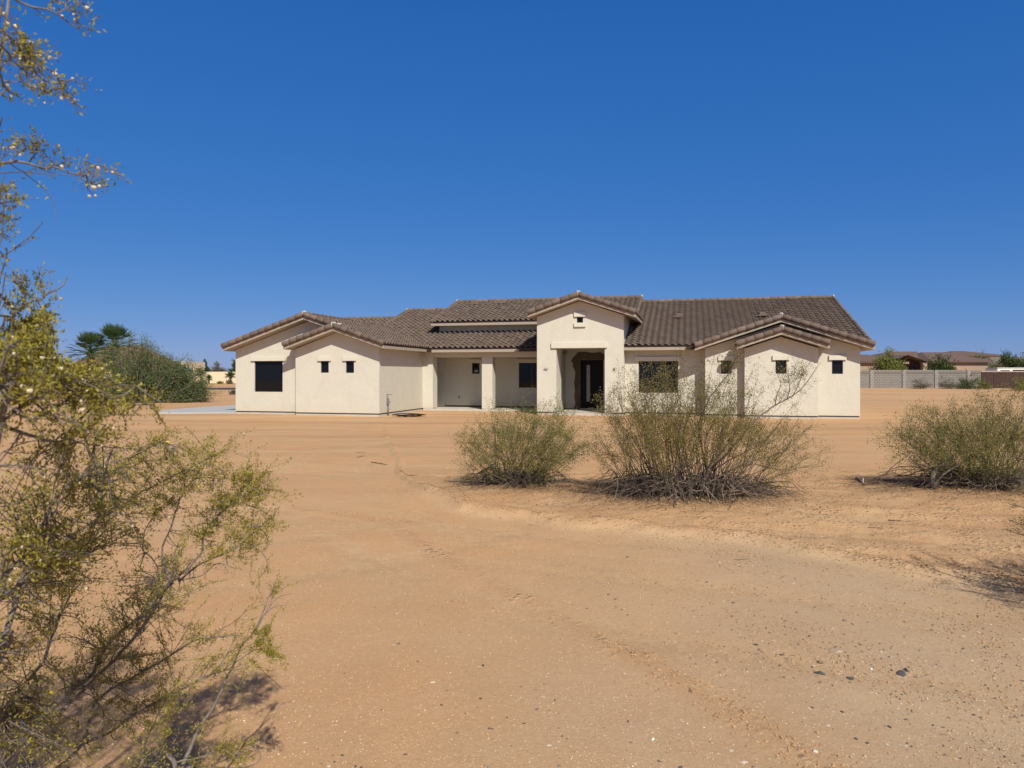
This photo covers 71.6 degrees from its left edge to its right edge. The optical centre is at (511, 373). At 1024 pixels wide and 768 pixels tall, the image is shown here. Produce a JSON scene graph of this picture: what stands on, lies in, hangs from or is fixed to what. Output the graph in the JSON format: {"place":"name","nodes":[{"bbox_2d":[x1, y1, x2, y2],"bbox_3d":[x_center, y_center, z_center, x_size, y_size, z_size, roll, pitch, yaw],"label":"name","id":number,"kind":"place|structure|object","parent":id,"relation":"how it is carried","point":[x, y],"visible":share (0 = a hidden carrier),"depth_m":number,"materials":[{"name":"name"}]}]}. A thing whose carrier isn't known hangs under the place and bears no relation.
{"place":"outdoors","nodes":[
{"label":"outdoors","id":0,"kind":"place"},
{"bbox_2d":[75,388,235,389],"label":"road","id":1,"kind":"structure","parent":0,"point":[218,388],"depth_m":74.81,"materials":[{"name":"grey asphalt"}]},
{"bbox_2d":[159,405,235,413],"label":"driveway","id":2,"kind":"structure","parent":0,"point":[221,409],"depth_m":36.81,"materials":[{"name":"concrete"}]},
{"bbox_2d":[0,383,1023,767],"bbox_3d":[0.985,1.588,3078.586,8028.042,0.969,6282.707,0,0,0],"label":"ground","id":3,"kind":"structure","parent":0,"point":[326,473],"depth_m":6.08,"materials":[{"name":"brown sand"}]},
{"bbox_2d":[0,324,32,388],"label":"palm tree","id":4,"kind":"object","parent":3,"relation":"on","point":[13,365],"visible":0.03,"depth_m":57.57,"materials":[{"name":"green plant"}]},
{"bbox_2d":[65,330,115,374],"bbox_3d":[-36.790,-0.979,61.921,4.362,5.838,4.287,0,0,0],"label":"palm tree","id":5,"kind":"object","parent":3,"relation":"on","point":[87,338],"visible":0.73,"depth_m":61.57,"materials":[{"name":"green plant"}]},
{"bbox_2d":[91,321,139,372],"bbox_3d":[-35.789,-1.397,63.919,4.630,6.626,4.390,0,0,0],"label":"palm tree","id":6,"kind":"object","parent":3,"relation":"on","point":[111,331],"visible":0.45,"depth_m":63.53,"materials":[{"name":"green plant"}]},
{"bbox_2d":[72,345,185,381],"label":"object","id":7,"kind":"structure","parent":3,"relation":"on","point":[129,355],"depth_m":92.29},
{"bbox_2d":[0,0,303,767],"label":"creosote bush","id":8,"kind":"object","parent":3,"relation":"on","point":[39,361],"visible":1,"depth_m":2.01,"materials":[{"name":"green plant"}]},
{"bbox_2d":[93,331,222,402],"bbox_3d":[-24.710,-0.317,48.901,10.245,5.425,5.970,0,0,0],"label":"palo verde","id":9,"kind":"object","parent":3,"relation":"on","point":[181,385],"visible":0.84,"depth_m":47.72,"materials":[{"name":"green plant"}]},
{"bbox_2d":[181,361,204,371],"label":"flat roofed building","id":10,"kind":"structure","parent":3,"relation":"on","point":[198,364],"depth_m":111.23,"materials":[{"name":"beige paint"}]},
{"bbox_2d":[196,369,206,380],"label":"palm","id":11,"kind":"object","parent":3,"relation":"on","point":[205,375],"visible":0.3,"depth_m":96.88,"materials":[{"name":"green plant"}]},
{"bbox_2d":[203,359,210,371],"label":"tree","id":12,"kind":"object","parent":3,"relation":"on","point":[206,368],"visible":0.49,"depth_m":129.56,"materials":[{"name":"green plant"}]},
{"bbox_2d":[192,372,235,382],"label":"cream wall","id":13,"kind":"structure","parent":3,"relation":"on","point":[217,376],"depth_m":100.00,"materials":[{"name":"beige paint"}]},
{"bbox_2d":[211,361,227,371],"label":"tree","id":14,"kind":"object","parent":3,"relation":"on","point":[217,368],"visible":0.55,"depth_m":134.49,"materials":[{"name":"grey plant"}]},
{"bbox_2d":[225,379,233,383],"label":"shrub","id":15,"kind":"object","parent":3,"relation":"on","point":[229,381],"visible":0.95,"depth_m":94.84,"materials":[{"name":"grey plant"}]},
{"bbox_2d":[224,371,235,378],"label":"palm","id":16,"kind":"object","parent":3,"relation":"on","point":[230,375],"visible":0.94,"depth_m":95.77,"materials":[{"name":"green plant"}]},
{"bbox_2d":[228,358,235,371],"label":"tree","id":17,"kind":"object","parent":3,"relation":"on","point":[233,367],"visible":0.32,"depth_m":127.66,"materials":[{"name":"green plant"}]},
{"bbox_2d":[387,394,391,415],"bbox_3d":[-5.758,1.516,33.280,0.275,1.068,0.100,0,0,0],"label":"standpipe","id":18,"kind":"object","parent":3,"relation":"on","point":[388,402],"visible":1,"depth_m":33.26,"materials":[{"name":"grey metal"}]},
{"bbox_2d":[392,413,425,416],"bbox_3d":[-4.712,1.933,32.499,1.544,0.148,1.101,0,0,0],"label":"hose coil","id":19,"kind":"object","parent":3,"relation":"on","point":[410,415],"visible":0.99,"depth_m":32.16,"materials":[{"name":"black rubber"}]},
{"bbox_2d":[448,385,605,489],"bbox_3d":[0.253,1.093,12.077,2.771,1.814,1.970,0,0,0],"label":"creosote bush","id":20,"kind":"object","parent":3,"relation":"on","point":[530,474],"visible":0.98,"depth_m":11.95,"materials":[{"name":"green plant"}]},
{"bbox_2d":[220,290,875,418],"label":"house","id":21,"kind":"structure","parent":3,"relation":"on","point":[465,355],"depth_m":33.91,"materials":[{"name":"beige paint"}]},
{"bbox_2d":[250,357,285,391],"bbox_3d":[-11.796,0.060,34.401,1.876,1.699,0.190,0,0,14],"label":"window","id":22,"kind":"structure","parent":21,"relation":"in","point":[268,370],"depth_m":34.47,"materials":[{"name":"black glass"}]},
{"bbox_2d":[317,357,330,372],"bbox_3d":[-8.746,-0.393,33.170,0.675,0.754,0.190,0,0,14],"label":"window","id":23,"kind":"structure","parent":21,"relation":"in","point":[324,360],"depth_m":33.23,"materials":[{"name":"black glass"}]},
{"bbox_2d":[342,356,356,372],"bbox_3d":[-7.497,-0.389,32.858,0.674,0.762,0.190,0,0,14],"label":"window","id":24,"kind":"structure","parent":21,"relation":"in","point":[349,360],"depth_m":32.90,"materials":[{"name":"black glass"}]},
{"bbox_2d":[469,359,481,373],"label":"window","id":25,"kind":"structure","parent":21,"relation":"in","point":[475,362],"depth_m":39.51,"materials":[{"name":"black glass"}]},
{"bbox_2d":[516,359,536,387],"bbox_3d":[1.076,0.016,38.706,1.710,1.572,0.190,0,0,14],"label":"window","id":26,"kind":"structure","parent":21,"relation":"in","point":[527,367],"depth_m":38.82,"materials":[{"name":"black glass"}]},
{"bbox_2d":[574,312,585,326],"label":"window","id":27,"kind":"structure","parent":21,"relation":"in","point":[579,315],"depth_m":33.46,"materials":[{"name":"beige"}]},
{"bbox_2d":[581,360,602,407],"bbox_3d":[4.158,0.575,36.915,1.180,2.510,0.137,0,0,14],"label":"door","id":28,"kind":"structure","parent":21,"relation":"in","point":[591,370],"depth_m":36.92,"materials":[{"name":"black glass"}]},
{"bbox_2d":[635,357,681,392],"bbox_3d":[6.863,0.078,33.341,2.165,1.697,0.190,0,0,14],"label":"window","id":29,"kind":"structure","parent":21,"relation":"in","point":[668,360],"depth_m":33.39,"materials":[{"name":"black glass"}]},
{"bbox_2d":[718,356,734,373],"bbox_3d":[9.643,-0.366,31.924,0.720,0.809,0.190,0,0,14],"label":"window","id":30,"kind":"structure","parent":21,"relation":"in","point":[719,358],"depth_m":31.96,"materials":[{"name":"black glass"}]},
{"bbox_2d":[772,355,789,373],"bbox_3d":[11.725,-0.371,30.940,0.711,0.798,0.190,0,0,14],"label":"window","id":31,"kind":"structure","parent":21,"relation":"in","point":[779,358],"depth_m":30.97,"materials":[{"name":"black glass"}]},
{"bbox_2d":[829,355,846,373],"bbox_3d":[14.119,-0.366,30.806,0.706,0.807,0.190,0,0,14],"label":"window","id":32,"kind":"structure","parent":21,"relation":"in","point":[837,360],"depth_m":30.83,"materials":[{"name":"black glass"}]},
{"bbox_2d":[329,474,1023,767],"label":"dirt clods","id":33,"kind":"object","parent":3,"relation":"on","point":[742,661],"visible":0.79,"depth_m":6.97,"materials":[{"name":"brown soil"}]},
{"bbox_2d":[561,339,843,509],"bbox_3d":[2.856,0.756,10.945,4.376,2.580,2.178,0,0,-16],"label":"creosote bush","id":34,"kind":"object","parent":3,"relation":"on","point":[717,487],"visible":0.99,"depth_m":10.75,"materials":[{"name":"green plant"}]},
{"bbox_2d":[814,671,825,674],"bbox_3d":[2.043,1.994,4.706,0.080,0.028,0.052,0,0,39],"label":"rock","id":35,"kind":"object","parent":3,"relation":"on","point":[819,672],"visible":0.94,"depth_m":4.70,"materials":[{"name":"stone"}]},
{"bbox_2d":[828,647,842,651],"bbox_3d":[2.311,1.990,5.095,0.102,0.029,0.096,0,0,4],"label":"rock","id":36,"kind":"object","parent":3,"relation":"on","point":[832,649],"visible":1,"depth_m":5.07,"materials":[{"name":"beige stone"}]},
{"bbox_2d":[868,347,907,369],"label":"light tree","id":37,"kind":"object","parent":3,"relation":"on","point":[890,362],"visible":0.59,"depth_m":89.36,"materials":[{"name":"green plant"}]},
{"bbox_2d":[896,670,905,676],"bbox_3d":[2.578,1.991,4.703,0.060,0.034,0.088,0,0,45],"label":"rock","id":38,"kind":"object","parent":3,"relation":"on","point":[902,673],"visible":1,"depth_m":4.69,"materials":[{"name":"stone"}]},
{"bbox_2d":[860,370,980,387],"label":"block wall","id":39,"kind":"structure","parent":3,"relation":"on","point":[887,378],"depth_m":78.00,"materials":[{"name":"concrete"}]},
{"bbox_2d":[909,375,933,388],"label":"shrub","id":40,"kind":"object","parent":3,"relation":"on","point":[919,385],"visible":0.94,"depth_m":75.30,"materials":[{"name":"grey plant"}]},
{"bbox_2d":[860,351,993,370],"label":"neighbour house","id":41,"kind":"structure","parent":3,"relation":"on","point":[915,360],"depth_m":97.78,"materials":[{"name":"brown tile"}]},
{"bbox_2d":[921,353,966,369],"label":"dark tree","id":42,"kind":"object","parent":3,"relation":"on","point":[941,364],"visible":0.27,"depth_m":89.38,"materials":[{"name":"green plant"}]},
{"bbox_2d":[867,372,1023,495],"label":"creosote bush","id":43,"kind":"object","parent":3,"relation":"on","point":[984,474],"visible":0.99,"depth_m":11.56,"materials":[{"name":"green plant"}]},
{"bbox_2d":[936,375,964,388],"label":"shrub","id":44,"kind":"object","parent":3,"relation":"on","point":[945,386],"visible":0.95,"depth_m":75.47,"materials":[{"name":"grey plant"}]},
{"bbox_2d":[953,370,988,388],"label":"shrub","id":45,"kind":"object","parent":3,"relation":"on","point":[967,385],"visible":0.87,"depth_m":74.87,"materials":[{"name":"green plant"}]},
{"bbox_2d":[948,351,1002,358],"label":"neighbour house","id":46,"kind":"structure","parent":3,"relation":"on","point":[966,353],"depth_m":140.94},
{"bbox_2d":[972,377,994,389],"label":"shrub","id":47,"kind":"object","parent":3,"relation":"on","point":[983,384],"visible":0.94,"depth_m":73.80,"materials":[{"name":"green plant"}]},
{"bbox_2d":[970,349,1000,367],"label":"mesquite","id":48,"kind":"object","parent":3,"relation":"on","point":[989,365],"visible":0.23,"depth_m":111.47,"materials":[{"name":"green plant"}]},
{"bbox_2d":[981,371,1023,387],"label":"brown wall","id":49,"kind":"structure","parent":3,"relation":"on","point":[995,378],"depth_m":78.00,"materials":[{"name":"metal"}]},
{"bbox_2d":[982,357,1023,367],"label":"neighbour house","id":50,"kind":"structure","parent":3,"relation":"on","point":[998,358],"depth_m":122.89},
{"bbox_2d":[985,366,1023,370],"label":"caravan","id":51,"kind":"object","parent":3,"relation":"on","point":[1017,368],"visible":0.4,"depth_m":92.03,"materials":[{"name":"white metal"}]},
{"bbox_2d":[988,479,1023,554],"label":"creosote bush","id":52,"kind":"object","parent":3,"relation":"on","point":[1020,524],"visible":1,"depth_m":6.52,"materials":[{"name":"green plant"}]},
{"bbox_2d":[992,350,1023,367],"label":"dark tree","id":53,"kind":"object","parent":3,"relation":"on","point":[1011,362],"visible":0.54,"depth_m":99.55,"materials":[{"name":"green plant"}]},
{"bbox_2d":[1007,377,1023,390],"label":"shrub","id":54,"kind":"object","parent":3,"relation":"on","point":[1019,383],"visible":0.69,"depth_m":70.03,"materials":[{"name":"green plant"}]},
{"bbox_2d":[0,0,1023,371],"label":"sky","id":55,"kind":"structure","parent":0,"point":[282,159],"materials":[{"name":"blue"}]},
{"bbox_2d":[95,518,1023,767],"bbox_3d":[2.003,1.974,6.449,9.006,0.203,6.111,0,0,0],"label":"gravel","id":56,"kind":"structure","parent":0,"point":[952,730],"depth_m":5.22,"materials":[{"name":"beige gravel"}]},
{"bbox_2d":[330,479,1023,533],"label":"leaf litter","id":57,"kind":"object","parent":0,"point":[493,488],"visible":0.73,"depth_m":11.19,"materials":[{"name":"brown plant"}]}
]}

